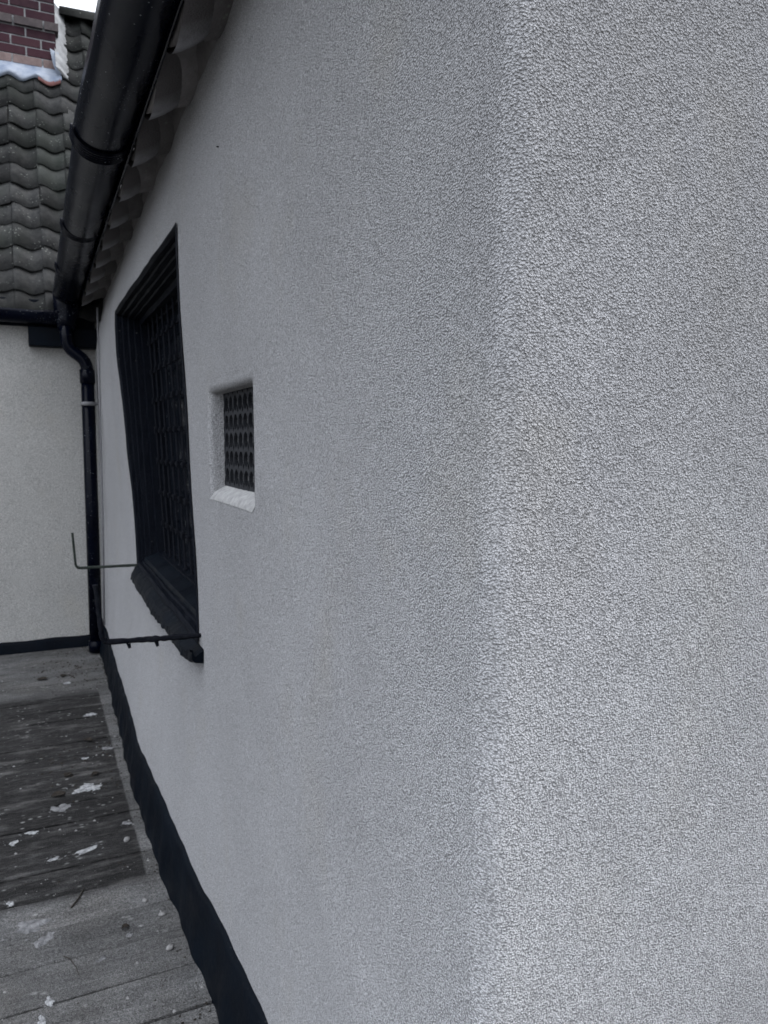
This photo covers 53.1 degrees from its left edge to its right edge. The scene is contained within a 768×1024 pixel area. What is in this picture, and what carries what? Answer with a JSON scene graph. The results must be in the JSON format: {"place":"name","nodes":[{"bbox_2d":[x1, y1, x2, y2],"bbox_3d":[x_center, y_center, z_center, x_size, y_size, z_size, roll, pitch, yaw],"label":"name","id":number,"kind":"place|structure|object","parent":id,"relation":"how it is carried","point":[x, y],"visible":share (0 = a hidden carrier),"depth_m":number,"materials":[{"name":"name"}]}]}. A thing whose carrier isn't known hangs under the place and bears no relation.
{"place":"outdoors","nodes":[
{"label":"outdoors","id":0,"kind":"place"},
{"bbox_2d":[54,0,96,11],"label":"sky","id":1,"kind":"structure","parent":0,"point":[88,5],"materials":[{"name":"white"}]},
{"bbox_2d":[0,646,218,1023],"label":"boarded path","id":2,"kind":"structure","parent":0,"point":[100,992],"depth_m":2.58,"materials":[{"name":"grey wood"}]},
{"bbox_2d":[6,900,15,906],"bbox_3d":[-1.173,1.230,2.417,0.061,0.004,0.034,5,7,42],"label":"bird dropping","id":3,"kind":"object","parent":2,"relation":"on","point":[11,903],"visible":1,"depth_m":2.42,"materials":[{"name":"white"}]},
{"bbox_2d":[9,840,18,845],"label":"bird dropping","id":4,"kind":"object","parent":2,"relation":"on","point":[13,843],"visible":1,"depth_m":2.78,"materials":[{"name":"white"}]},
{"bbox_2d":[1,914,54,940],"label":"bird dropping","id":5,"kind":"object","parent":2,"relation":"on","point":[30,926],"visible":1,"depth_m":2.31,"materials":[{"name":"white"}]},
{"bbox_2d":[19,831,38,836],"bbox_3d":[-1.304,1.191,2.847,0.090,0.003,0.046,-3,6,-30],"label":"bird dropping","id":6,"kind":"object","parent":2,"relation":"on","point":[31,832],"visible":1,"depth_m":2.85,"materials":[{"name":"white"}]},
{"bbox_2d":[38,1015,46,1023],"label":"bird dropping","id":7,"kind":"object","parent":2,"relation":"on","point":[42,1019],"visible":1,"depth_m":1.93,"materials":[{"name":"white"}]},
{"bbox_2d":[34,932,61,949],"bbox_3d":[-0.992,1.246,2.243,0.072,0.004,0.073,3,6,33],"label":"bird dropping","id":8,"kind":"object","parent":2,"relation":"on","point":[41,941],"visible":1,"depth_m":2.24,"materials":[{"name":"white"}]},
{"bbox_2d":[44,996,54,1008],"bbox_3d":[-0.870,1.269,1.994,0.030,0.004,0.060,-4,6,-36],"label":"bird dropping","id":9,"kind":"object","parent":2,"relation":"on","point":[49,1001],"visible":1,"depth_m":1.99,"materials":[{"name":"white"}]},
{"bbox_2d":[51,791,65,796],"bbox_3d":[-1.338,1.157,3.155,0.046,0.009,0.046,0,5,2],"label":"dead leaf","id":10,"kind":"object","parent":2,"relation":"on","point":[58,793],"visible":1,"depth_m":3.16,"materials":[{"name":"brown plant"}]},
{"bbox_2d":[48,803,70,816],"bbox_3d":[-1.267,1.174,3.036,0.106,0.004,0.106,-2,6,-18],"label":"bird dropping","id":11,"kind":"object","parent":2,"relation":"on","point":[62,807],"visible":1,"depth_m":3.04,"materials":[{"name":"white"}]},
{"bbox_2d":[70,887,84,907],"bbox_3d":[-0.972,1.227,2.445,0.011,0.007,0.105,0,5,0],"label":"twig","id":12,"kind":"object","parent":2,"relation":"on","point":[74,903],"visible":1,"depth_m":2.43,"materials":[{"name":"wood"}]},
{"bbox_2d":[66,783,101,793],"bbox_3d":[-1.266,1.157,3.219,0.155,0.004,0.102,0,5,-1],"label":"bird dropping","id":13,"kind":"object","parent":2,"relation":"on","point":[87,787],"visible":1,"depth_m":3.22,"materials":[{"name":"white"}]},
{"bbox_2d":[64,843,103,856],"bbox_3d":[-1.068,1.202,2.732,0.133,0.004,0.050,-4,6,-35],"label":"bird dropping","id":14,"kind":"object","parent":2,"relation":"on","point":[83,851],"visible":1,"depth_m":2.73,"materials":[{"name":"white"}]},
{"bbox_2d":[1,656,202,1023],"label":"pale chippings","id":15,"kind":"object","parent":2,"relation":"on","point":[137,962],"visible":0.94,"depth_m":2.87,"materials":[{"name":"stone"}]},
{"bbox_2d":[94,951,113,962],"bbox_3d":[-0.790,1.253,2.168,0.063,0.003,0.029,-5,7,-44],"label":"bird dropping","id":16,"kind":"object","parent":2,"relation":"on","point":[101,959],"visible":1,"depth_m":2.16,"materials":[{"name":"grey"}]},
{"bbox_2d":[102,745,113,749],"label":"bird dropping","id":17,"kind":"object","parent":2,"relation":"on","point":[105,748],"visible":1,"depth_m":3.64,"materials":[{"name":"grey"}]},
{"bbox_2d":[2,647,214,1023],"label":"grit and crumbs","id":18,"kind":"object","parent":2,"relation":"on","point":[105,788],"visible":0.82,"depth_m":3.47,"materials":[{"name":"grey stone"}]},
{"bbox_2d":[158,911,166,916],"bbox_3d":[-0.680,1.235,2.358,0.025,0.013,0.016,-2,5,-16],"label":"pebble","id":19,"kind":"object","parent":2,"relation":"on","point":[162,913],"visible":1,"depth_m":2.35,"materials":[{"name":"stone"}]},
{"bbox_2d":[166,944,173,950],"bbox_3d":[-0.614,1.248,2.203,0.020,0.014,0.025,2,5,16],"label":"pebble","id":20,"kind":"object","parent":2,"relation":"on","point":[169,947],"visible":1,"depth_m":2.20,"materials":[{"name":"stone"}]},
{"bbox_2d":[53,0,767,1023],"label":"rendered cottage","id":21,"kind":"structure","parent":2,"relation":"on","point":[431,366],"depth_m":0.96,"materials":[{"name":"white paint"}]},
{"bbox_2d":[71,533,136,568],"bbox_3d":[-1.292,0.177,3.596,0.316,0.175,0.018,-2,6,-24],"label":"metal bracket","id":22,"kind":"object","parent":21,"relation":"attached to","point":[100,566],"visible":0.94,"depth_m":3.57,"materials":[{"name":"grey metal"}]},
{"bbox_2d":[92,584,200,648],"bbox_3d":[-0.652,0.286,2.156,0.308,0.190,0.032,-2,6,-24],"label":"metal bracket","id":23,"kind":"object","parent":21,"relation":"attached to","point":[155,639],"visible":0.94,"depth_m":2.13,"materials":[{"name":"metal"}]},
{"bbox_2d":[115,223,218,662],"bbox_3d":[-0.864,-0.282,3.078,0.232,1.320,2.042,-2,6,-24],"label":"window","id":24,"kind":"structure","parent":21,"relation":"in","point":[148,329],"depth_m":3.47,"materials":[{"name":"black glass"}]},
{"label":"ground","id":25,"kind":"structure","parent":0,"visible":0},
{"bbox_2d":[0,0,255,655],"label":"rendered back wing","id":26,"kind":"structure","parent":25,"relation":"on","point":[49,484],"depth_m":5.32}
]}

